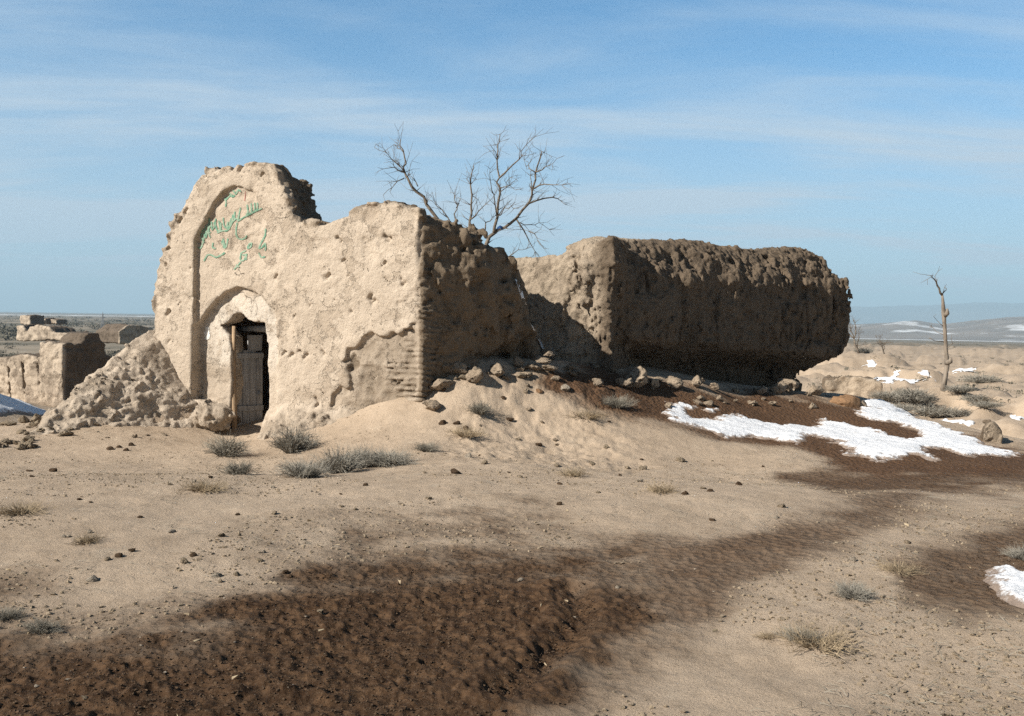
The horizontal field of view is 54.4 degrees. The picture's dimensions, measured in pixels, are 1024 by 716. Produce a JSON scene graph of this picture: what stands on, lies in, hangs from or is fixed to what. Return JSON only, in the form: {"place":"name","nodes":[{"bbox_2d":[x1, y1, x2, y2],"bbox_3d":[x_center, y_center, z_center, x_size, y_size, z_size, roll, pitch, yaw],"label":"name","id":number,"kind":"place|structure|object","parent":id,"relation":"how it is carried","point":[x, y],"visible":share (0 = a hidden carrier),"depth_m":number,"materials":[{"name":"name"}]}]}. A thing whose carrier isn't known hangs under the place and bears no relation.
{"place":"outdoors","nodes":[
{"label":"outdoors","id":0,"kind":"place"},
{"bbox_2d":[0,312,1023,715],"bbox_3d":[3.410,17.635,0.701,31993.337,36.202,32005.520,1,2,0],"label":"ground","id":1,"kind":"structure","parent":0,"point":[678,656],"depth_m":7.05,"materials":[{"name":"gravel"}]},
{"bbox_2d":[0,438,10,444],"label":"rubble clod","id":2,"kind":"object","parent":1,"relation":"on","point":[7,441],"visible":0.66,"depth_m":15.32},
{"bbox_2d":[3,420,16,425],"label":"rubble clod","id":3,"kind":"object","parent":1,"relation":"on","point":[8,423],"visible":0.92,"depth_m":17.83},
{"bbox_2d":[0,605,27,621],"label":"dry shrub","id":4,"kind":"object","parent":1,"relation":"on","point":[8,614],"visible":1,"depth_m":5.53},
{"bbox_2d":[16,444,25,449],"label":"rubble clod","id":5,"kind":"object","parent":1,"relation":"on","point":[21,446],"visible":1,"depth_m":14.98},
{"bbox_2d":[0,394,45,415],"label":"snow patch","id":6,"kind":"object","parent":1,"relation":"on","point":[8,404],"visible":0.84,"depth_m":23.47,"materials":[{"name":"snow"}]},
{"bbox_2d":[17,415,29,422],"bbox_3d":[-8.946,1.134,18.279,0.225,0.167,0.183,2,1,-12],"label":"rubble clod","id":7,"kind":"object","parent":1,"relation":"on","point":[23,419],"visible":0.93,"depth_m":18.23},
{"bbox_2d":[17,440,29,447],"bbox_3d":[-7.426,1.319,15.148,0.190,0.132,0.178,9,16,37],"label":"rubble clod","id":8,"kind":"object","parent":1,"relation":"on","point":[26,443],"visible":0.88,"depth_m":15.12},
{"bbox_2d":[22,435,34,440],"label":"rubble clod","id":9,"kind":"object","parent":1,"relation":"on","point":[27,438],"visible":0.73,"depth_m":15.56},
{"bbox_2d":[0,493,60,518],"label":"dry shrub","id":10,"kind":"object","parent":1,"relation":"on","point":[18,511],"visible":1,"depth_m":8.06,"materials":[{"name":"plant"}]},
{"bbox_2d":[27,441,34,448],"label":"rubble clod","id":11,"kind":"object","parent":1,"relation":"on","point":[30,445],"visible":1,"depth_m":15.09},
{"bbox_2d":[20,315,44,324],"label":"mud house","id":12,"kind":"structure","parent":1,"relation":"on","point":[31,319],"depth_m":210.31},
{"bbox_2d":[28,420,39,426],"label":"rubble clod","id":13,"kind":"object","parent":1,"relation":"on","point":[35,423],"visible":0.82,"depth_m":17.63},
{"bbox_2d":[30,413,41,422],"bbox_3d":[-8.767,1.112,18.374,0.191,0.184,0.270,2,3,24],"label":"rubble clod","id":14,"kind":"object","parent":1,"relation":"on","point":[35,417],"visible":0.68,"depth_m":18.31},
{"bbox_2d":[13,614,65,635],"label":"dry shrub","id":15,"kind":"object","parent":1,"relation":"on","point":[40,626],"visible":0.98,"depth_m":5.31,"materials":[{"name":"plant"}]},
{"bbox_2d":[44,318,56,324],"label":"mud house","id":16,"kind":"structure","parent":1,"relation":"on","point":[47,320],"depth_m":215.44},
{"bbox_2d":[16,324,90,340],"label":"collapsed building","id":17,"kind":"structure","parent":1,"relation":"on","point":[32,332],"depth_m":95.74,"materials":[{"name":"soil"}]},
{"bbox_2d":[0,332,110,406],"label":"ruined wall","id":18,"kind":"structure","parent":1,"relation":"on","point":[53,373],"depth_m":28.03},
{"bbox_2d":[51,318,66,324],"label":"mud house","id":19,"kind":"structure","parent":1,"relation":"on","point":[59,321],"depth_m":215.69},
{"bbox_2d":[0,333,122,357],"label":"distant scrub","id":20,"kind":"object","parent":1,"relation":"on","point":[111,353],"visible":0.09,"depth_m":184.63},
{"bbox_2d":[62,431,73,435],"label":"rubble clod","id":21,"kind":"object","parent":1,"relation":"on","point":[68,433],"visible":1,"depth_m":16.06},
{"bbox_2d":[0,315,154,340],"bbox_3d":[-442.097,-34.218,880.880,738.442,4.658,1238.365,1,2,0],"label":"distant hedges","id":22,"kind":"object","parent":1,"relation":"on","point":[5,330],"visible":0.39,"depth_m":550.11,"materials":[{"name":"plant"}]},
{"bbox_2d":[67,526,108,545],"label":"dry shrub","id":23,"kind":"object","parent":1,"relation":"on","point":[88,539],"visible":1,"depth_m":7.16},
{"bbox_2d":[85,575,98,581],"bbox_3d":[-2.634,1.395,6.274,0.079,0.053,0.084,1,2,-3],"label":"stone","id":24,"kind":"object","parent":1,"relation":"on","point":[93,578],"visible":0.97,"depth_m":6.25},
{"bbox_2d":[96,323,152,344],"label":"roofless hut","id":25,"kind":"object","parent":1,"relation":"on","point":[121,333],"visible":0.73,"depth_m":79.84,"materials":[{"name":"soil"}]},
{"bbox_2d":[180,557,188,563],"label":"stone","id":26,"kind":"object","parent":1,"relation":"on","point":[183,560],"visible":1,"depth_m":6.59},
{"bbox_2d":[172,474,239,494],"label":"dry shrub","id":27,"kind":"object","parent":1,"relation":"on","point":[215,487],"visible":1,"depth_m":9.48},
{"bbox_2d":[211,572,221,577],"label":"stone","id":28,"kind":"object","parent":1,"relation":"on","point":[213,575],"visible":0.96,"depth_m":6.33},
{"bbox_2d":[201,429,255,457],"bbox_3d":[-4.317,1.312,15.065,0.781,0.469,1.022,0,3,-25],"label":"dry shrub","id":29,"kind":"object","parent":1,"relation":"on","point":[227,448],"visible":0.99,"depth_m":14.98,"materials":[{"name":"plant"}]},
{"bbox_2d":[216,458,260,474],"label":"dry shrub","id":30,"kind":"object","parent":1,"relation":"on","point":[242,469],"visible":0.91,"depth_m":11.05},
{"bbox_2d":[28,161,539,439],"bbox_3d":[-4.322,-0.774,18.217,10.441,5.348,6.232,1,2,0],"label":"mud brick gatehouse","id":31,"kind":"object","parent":1,"relation":"on","point":[279,294],"visible":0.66,"depth_m":17.04,"materials":[{"name":"brick"}]},
{"bbox_2d":[237,350,263,425],"bbox_3d":[-4.809,0.650,18.296,0.519,1.589,0.119,-1,3,-38],"label":"door","id":32,"kind":"structure","parent":31,"relation":"in","point":[250,407],"depth_m":18.32,"materials":[{"name":"grey wood"}]},
{"bbox_2d":[515,279,526,304],"bbox_3d":[0.181,-1.131,17.180,0.091,0.440,0.526,2,3,27],"label":"snow streak","id":33,"kind":"object","parent":31,"relation":"attached to","point":[521,295],"visible":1,"depth_m":17.06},
{"bbox_2d":[531,325,543,348],"bbox_3d":[0.466,-0.373,18.489,0.154,0.501,2.091,1,2,5],"label":"snow streak","id":34,"kind":"object","parent":31,"relation":"attached to","point":[539,341],"visible":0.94,"depth_m":19.47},
{"bbox_2d":[264,417,327,453],"bbox_3d":[-3.269,1.194,15.183,1.082,0.633,0.770,-1,3,-44],"label":"dry shrub","id":35,"kind":"object","parent":1,"relation":"on","point":[297,443],"visible":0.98,"depth_m":15.10,"materials":[{"name":"plant"}]},
{"bbox_2d":[267,451,344,478],"bbox_3d":[-2.276,1.190,10.883,0.788,0.375,0.896,0,2,-17],"label":"dry shrub","id":36,"kind":"object","parent":1,"relation":"on","point":[301,470],"visible":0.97,"depth_m":10.79,"materials":[{"name":"plant"}]},
{"bbox_2d":[309,439,367,473],"bbox_3d":[-2.099,1.234,12.318,0.752,0.490,0.841,2,3,32],"label":"dry shrub","id":37,"kind":"object","parent":1,"relation":"on","point":[345,464],"visible":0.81,"depth_m":12.25,"materials":[{"name":"plant"}]},
{"bbox_2d":[345,441,382,467],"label":"dry shrub","id":38,"kind":"object","parent":1,"relation":"on","point":[359,451],"visible":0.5,"depth_m":12.85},
{"bbox_2d":[359,444,421,466],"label":"dry shrub","id":39,"kind":"object","parent":1,"relation":"on","point":[392,460],"visible":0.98,"depth_m":12.73,"materials":[{"name":"plant"}]},
{"bbox_2d":[411,440,442,451],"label":"dry shrub","id":40,"kind":"object","parent":1,"relation":"on","point":[429,448],"visible":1,"depth_m":13.89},
{"bbox_2d":[422,400,440,410],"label":"mud lump","id":41,"kind":"object","parent":1,"relation":"on","point":[433,405],"visible":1,"depth_m":15.78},
{"bbox_2d":[429,378,454,389],"bbox_3d":[-1.139,0.426,16.255,0.266,0.202,0.392,3,3,37],"label":"mud lump","id":42,"kind":"object","parent":1,"relation":"on","point":[439,383],"visible":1,"depth_m":16.17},
{"bbox_2d":[450,468,460,473],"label":"earth clod","id":43,"kind":"object","parent":1,"relation":"on","point":[454,471],"visible":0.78,"depth_m":11.12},
{"bbox_2d":[451,361,467,374],"bbox_3d":[-0.902,0.177,16.513,0.333,0.243,0.221,0,2,-16],"label":"mud lump","id":44,"kind":"object","parent":1,"relation":"on","point":[458,368],"visible":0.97,"depth_m":16.45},
{"bbox_2d":[458,374,466,379],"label":"mud clod","id":45,"kind":"object","parent":1,"relation":"on","point":[462,376],"visible":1,"depth_m":16.40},
{"bbox_2d":[443,421,489,438],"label":"dry shrub","id":46,"kind":"object","parent":1,"relation":"on","point":[469,433],"visible":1,"depth_m":14.96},
{"bbox_2d":[466,366,483,382],"bbox_3d":[-0.629,0.277,16.423,0.322,0.226,0.374,-12,14,2],"label":"mud lump","id":47,"kind":"object","parent":1,"relation":"on","point":[475,374],"visible":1,"depth_m":16.31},
{"bbox_2d":[374,121,577,256],"bbox_3d":[-0.911,-2.521,25.003,5.109,6.780,2.118,1,2,0],"label":"bare tree","id":48,"kind":"object","parent":1,"relation":"on","point":[494,231],"visible":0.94,"depth_m":24.87,"materials":[{"name":"brown plant"}]},
{"bbox_2d":[465,400,498,414],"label":"dry shrub","id":49,"kind":"object","parent":1,"relation":"on","point":[478,409],"visible":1,"depth_m":15.71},
{"bbox_2d":[490,363,504,376],"bbox_3d":[-0.234,0.200,16.707,0.237,0.235,0.321,9,-4,-16],"label":"mud lump","id":50,"kind":"object","parent":1,"relation":"on","point":[497,370],"visible":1,"depth_m":16.64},
{"bbox_2d":[6,491,991,715],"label":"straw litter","id":51,"kind":"object","parent":1,"relation":"on","point":[714,630],"visible":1,"depth_m":5.96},
{"bbox_2d":[0,532,1023,715],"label":"soil crumbs","id":52,"kind":"object","parent":1,"relation":"on","point":[228,669],"visible":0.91,"depth_m":4.97,"materials":[{"name":"soil"}]},
{"bbox_2d":[23,502,1013,694],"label":"pale chips","id":53,"kind":"object","parent":1,"relation":"on","point":[394,594],"visible":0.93,"depth_m":5.43,"materials":[{"name":"stone"}]},
{"bbox_2d":[513,356,524,365],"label":"mud lump","id":54,"kind":"object","parent":1,"relation":"on","point":[518,361],"visible":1,"depth_m":17.13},
{"bbox_2d":[515,373,526,378],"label":"mud clod","id":55,"kind":"object","parent":1,"relation":"on","point":[521,375],"visible":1,"depth_m":16.81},
{"bbox_2d":[523,372,532,377],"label":"mud clod","id":56,"kind":"object","parent":1,"relation":"on","point":[528,374],"visible":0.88,"depth_m":16.91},
{"bbox_2d":[525,364,541,370],"bbox_3d":[0.380,0.163,17.182,0.317,0.106,0.265,8,-13,-38],"label":"stacked stone","id":57,"kind":"object","parent":1,"relation":"on","point":[533,367],"visible":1,"depth_m":17.13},
{"bbox_2d":[542,365,558,370],"bbox_3d":[0.642,0.164,17.218,0.294,0.108,0.309,3,3,25],"label":"stacked stone","id":58,"kind":"object","parent":1,"relation":"on","point":[550,367],"visible":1,"depth_m":17.14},
{"bbox_2d":[534,355,550,363],"bbox_3d":[0.529,0.021,17.270,0.313,0.116,0.364,3,13,4],"label":"stacked stone","id":59,"kind":"object","parent":58,"relation":"on","point":[542,360],"visible":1,"depth_m":17.16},
{"bbox_2d":[543,351,554,355],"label":"stacked stone","id":60,"kind":"object","parent":59,"relation":"on","point":[549,353],"visible":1,"depth_m":17.15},
{"bbox_2d":[551,375,559,380],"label":"mud clod","id":61,"kind":"object","parent":1,"relation":"on","point":[555,378],"visible":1,"depth_m":17.04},
{"bbox_2d":[561,384,569,390],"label":"stone","id":62,"kind":"object","parent":1,"relation":"on","point":[565,387],"visible":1,"depth_m":16.84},
{"bbox_2d":[554,462,591,477],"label":"dry shrub","id":63,"kind":"object","parent":1,"relation":"on","point":[567,472],"visible":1,"depth_m":10.89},
{"bbox_2d":[565,406,609,421],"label":"dry shrub","id":64,"kind":"object","parent":1,"relation":"on","point":[594,416],"visible":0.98,"depth_m":16.13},
{"bbox_2d":[592,378,603,386],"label":"mud lump","id":65,"kind":"object","parent":1,"relation":"on","point":[598,382],"visible":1,"depth_m":17.54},
{"bbox_2d":[600,393,637,408],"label":"dry shrub","id":66,"kind":"object","parent":1,"relation":"on","point":[613,403],"visible":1,"depth_m":16.80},
{"bbox_2d":[615,378,632,386],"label":"mud lump","id":67,"kind":"object","parent":1,"relation":"on","point":[621,382],"visible":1,"depth_m":18.10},
{"bbox_2d":[625,366,648,387],"bbox_3d":[2.316,0.359,18.490,0.406,0.442,0.584,3,0,-8],"label":"mud lump","id":68,"kind":"object","parent":1,"relation":"on","point":[638,375],"visible":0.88,"depth_m":18.34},
{"bbox_2d":[647,378,658,388],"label":"mud lump","id":69,"kind":"object","parent":1,"relation":"on","point":[653,382],"visible":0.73,"depth_m":18.79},
{"bbox_2d":[640,476,680,494],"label":"dry shrub","id":70,"kind":"object","parent":1,"relation":"on","point":[661,490],"visible":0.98,"depth_m":9.57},
{"bbox_2d":[666,376,683,388],"bbox_3d":[3.137,0.474,19.199,0.338,0.261,0.348,2,-6,24],"label":"mud lump","id":71,"kind":"object","parent":1,"relation":"on","point":[673,382],"visible":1,"depth_m":19.07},
{"bbox_2d":[674,457,684,461],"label":"clod","id":72,"kind":"object","parent":1,"relation":"on","point":[680,459],"visible":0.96,"depth_m":14.54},
{"bbox_2d":[514,235,852,390],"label":"mud wall","id":73,"kind":"structure","parent":1,"relation":"on","point":[764,316],"depth_m":21.04,"materials":[{"name":"soil"}]},
{"bbox_2d":[691,375,701,387],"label":"mud lump","id":74,"kind":"object","parent":1,"relation":"on","point":[696,381],"visible":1,"depth_m":19.51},
{"bbox_2d":[693,399,702,404],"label":"mud clod","id":75,"kind":"object","parent":1,"relation":"on","point":[697,402],"visible":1,"depth_m":18.58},
{"bbox_2d":[703,400,713,405],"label":"mud clod","id":76,"kind":"object","parent":1,"relation":"on","point":[710,403],"visible":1,"depth_m":18.71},
{"bbox_2d":[709,383,719,389],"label":"mud lump","id":77,"kind":"object","parent":1,"relation":"on","point":[715,386],"visible":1,"depth_m":20.00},
{"bbox_2d":[747,400,758,405],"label":"mud clod","id":78,"kind":"object","parent":1,"relation":"on","point":[749,402],"visible":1,"depth_m":20.11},
{"bbox_2d":[755,385,767,393],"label":"mud lump","id":79,"kind":"object","parent":1,"relation":"on","point":[762,389],"visible":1,"depth_m":20.95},
{"bbox_2d":[751,630,783,640],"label":"dry shrub","id":80,"kind":"object","parent":1,"relation":"on","point":[764,635],"visible":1,"depth_m":5.43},
{"bbox_2d":[769,380,787,393],"bbox_3d":[5.722,0.640,21.508,0.444,0.284,0.328,-8,4,-37],"label":"mud lump","id":81,"kind":"object","parent":1,"relation":"on","point":[779,387],"visible":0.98,"depth_m":21.36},
{"bbox_2d":[776,378,799,392],"bbox_3d":[6.080,0.650,21.914,0.496,0.382,0.590,1,2,1],"label":"mud lump","id":82,"kind":"object","parent":1,"relation":"on","point":[792,385],"visible":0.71,"depth_m":21.73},
{"bbox_2d":[769,620,824,647],"bbox_3d":[1.549,1.483,5.362,0.214,0.117,0.314,0,2,-23],"label":"dry shrub","id":83,"kind":"object","parent":1,"relation":"on","point":[789,629],"visible":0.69,"depth_m":5.36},
{"bbox_2d":[809,402,817,408],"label":"stone","id":84,"kind":"object","parent":1,"relation":"on","point":[813,405],"visible":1,"depth_m":20.52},
{"bbox_2d":[805,385,823,395],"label":"mud lump","id":85,"kind":"object","parent":1,"relation":"on","point":[816,390],"visible":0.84,"depth_m":22.24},
{"bbox_2d":[768,613,874,660],"bbox_3d":[1.628,1.469,5.282,0.563,0.245,0.509,2,3,25],"label":"dry shrub","id":86,"kind":"object","parent":1,"relation":"on","point":[825,646],"visible":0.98,"depth_m":5.26,"materials":[{"name":"plant"}]},
{"bbox_2d":[661,401,1020,462],"bbox_3d":[6.436,1.202,17.763,7.620,0.701,5.264,-1,3,-35],"label":"snow patch","id":87,"kind":"object","parent":1,"relation":"on","point":[872,444],"visible":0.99,"depth_m":17.20,"materials":[{"name":"snow"}]},
{"bbox_2d":[830,394,860,407],"bbox_3d":[7.183,0.967,21.580,0.701,0.354,0.503,6,8,8],"label":"boulder","id":88,"kind":"object","parent":1,"relation":"on","point":[846,400],"visible":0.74,"depth_m":21.45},
{"bbox_2d":[822,375,882,398],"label":"mud wall remnant","id":89,"kind":"object","parent":1,"relation":"on","point":[860,386],"visible":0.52,"depth_m":44.03,"materials":[{"name":"soil"}]},
{"bbox_2d":[825,574,884,602],"bbox_3d":[2.108,1.425,6.143,0.360,0.181,0.384,0,3,-25],"label":"dry shrub","id":90,"kind":"object","parent":1,"relation":"on","point":[855,592],"visible":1,"depth_m":6.12,"materials":[{"name":"plant"}]},
{"bbox_2d":[848,317,868,352],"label":"bare tree","id":91,"kind":"object","parent":1,"relation":"on","point":[855,344],"visible":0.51,"depth_m":109.92,"materials":[{"name":"brown plant"}]},
{"bbox_2d":[852,347,874,353],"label":"valley scrub","id":92,"kind":"object","parent":1,"relation":"on","point":[864,350],"visible":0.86,"depth_m":112.92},
{"bbox_2d":[861,360,876,366],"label":"snow patch","id":93,"kind":"object","parent":1,"relation":"on","point":[871,363],"visible":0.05,"depth_m":105.13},
{"bbox_2d":[873,334,891,353],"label":"bare tree","id":94,"kind":"object","parent":1,"relation":"on","point":[881,343],"visible":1,"depth_m":109.14,"materials":[{"name":"brown plant"}]},
{"bbox_2d":[864,398,910,414],"bbox_3d":[8.873,1.193,23.663,1.172,0.395,2.870,2,3,28],"label":"snow patch","id":95,"kind":"object","parent":1,"relation":"on","point":[879,403],"visible":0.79,"depth_m":23.47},
{"bbox_2d":[868,388,908,401],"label":"valley scrub","id":96,"kind":"object","parent":1,"relation":"on","point":[884,397],"visible":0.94,"depth_m":40.26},
{"bbox_2d":[870,553,929,577],"bbox_3d":[2.617,1.403,6.735,0.422,0.144,0.446,0,2,-13],"label":"dry shrub","id":97,"kind":"object","parent":1,"relation":"on","point":[894,567],"visible":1,"depth_m":6.72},
{"bbox_2d":[874,370,935,383],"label":"snow patch","id":98,"kind":"object","parent":1,"relation":"on","point":[911,381],"visible":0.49,"depth_m":62.05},
{"bbox_2d":[890,401,923,410],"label":"valley scrub","id":99,"kind":"object","parent":1,"relation":"on","point":[906,407],"visible":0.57,"depth_m":23.69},
{"bbox_2d":[893,384,929,397],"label":"valley scrub","id":100,"kind":"object","parent":1,"relation":"on","point":[913,392],"visible":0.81,"depth_m":40.41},
{"bbox_2d":[806,346,1023,402],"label":"valley brush","id":101,"kind":"object","parent":1,"relation":"on","point":[965,384],"visible":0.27,"depth_m":66.32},
{"bbox_2d":[893,388,939,404],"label":"valley scrub","id":102,"kind":"object","parent":1,"relation":"on","point":[920,399],"visible":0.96,"depth_m":40.01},
{"bbox_2d":[915,266,952,390],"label":"dead tree","id":103,"kind":"object","parent":1,"relation":"on","point":[945,313],"visible":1,"depth_m":41.04,"materials":[{"name":"brown plant"}]},
{"bbox_2d":[910,401,960,416],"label":"valley scrub","id":104,"kind":"object","parent":1,"relation":"on","point":[927,411],"visible":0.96,"depth_m":39.46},
{"bbox_2d":[943,418,973,425],"bbox_3d":[16.500,2.348,36.886,0.574,0.414,4.308,1,2,13],"label":"snow patch","id":105,"kind":"object","parent":1,"relation":"on","point":[968,422],"visible":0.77,"depth_m":35.40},
{"bbox_2d":[944,405,973,416],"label":"valley scrub","id":106,"kind":"object","parent":1,"relation":"on","point":[962,412],"visible":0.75,"depth_m":39.33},
{"bbox_2d":[940,383,979,393],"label":"valley scrub","id":107,"kind":"object","parent":1,"relation":"on","point":[959,389],"visible":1,"depth_m":40.66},
{"bbox_2d":[952,367,975,372],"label":"snow patch","id":108,"kind":"object","parent":1,"relation":"on","point":[962,369],"visible":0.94,"depth_m":95.26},
{"bbox_2d":[958,393,996,401],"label":"valley scrub","id":109,"kind":"object","parent":1,"relation":"on","point":[975,399],"visible":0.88,"depth_m":40.00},
{"bbox_2d":[952,371,1005,383],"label":"valley scrub","id":110,"kind":"object","parent":1,"relation":"on","point":[980,379],"visible":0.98,"depth_m":74.06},
{"bbox_2d":[965,398,1006,408],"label":"valley scrub","id":111,"kind":"object","parent":1,"relation":"on","point":[986,405],"visible":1,"depth_m":37.30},
{"bbox_2d":[979,419,1002,443],"bbox_3d":[8.752,1.657,18.194,0.467,1.045,0.617,1,2,8],"label":"mud stump","id":112,"kind":"object","parent":1,"relation":"on","point":[991,431],"visible":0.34,"depth_m":17.97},
{"bbox_2d":[983,565,1023,608],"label":"snow patch","id":113,"kind":"object","parent":1,"relation":"on","point":[1006,582],"visible":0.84,"depth_m":6.38,"materials":[{"name":"snow"}]},
{"bbox_2d":[998,543,1023,560],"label":"dry shrub","id":114,"kind":"object","parent":1,"relation":"on","point":[1014,553],"visible":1,"depth_m":7.19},
{"bbox_2d":[1010,415,1023,419],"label":"snow patch","id":115,"kind":"object","parent":1,"relation":"on","point":[1015,417],"visible":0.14,"depth_m":34.56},
{"bbox_2d":[0,0,1023,313],"label":"sky","id":116,"kind":"structure","parent":0,"point":[880,140],"materials":[{"name":"blue"}]},
{"bbox_2d":[848,317,1023,341],"bbox_3d":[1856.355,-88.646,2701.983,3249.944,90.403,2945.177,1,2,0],"label":"hills","id":117,"kind":"structure","parent":0,"point":[1005,329],"depth_m":2433.15,"materials":[{"name":"snow"}]},
{"bbox_2d":[849,302,1023,323],"bbox_3d":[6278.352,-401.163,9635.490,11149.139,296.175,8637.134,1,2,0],"label":"mountains","id":118,"kind":"structure","parent":0,"point":[963,312],"depth_m":10310.25,"materials":[{"name":"blue"}]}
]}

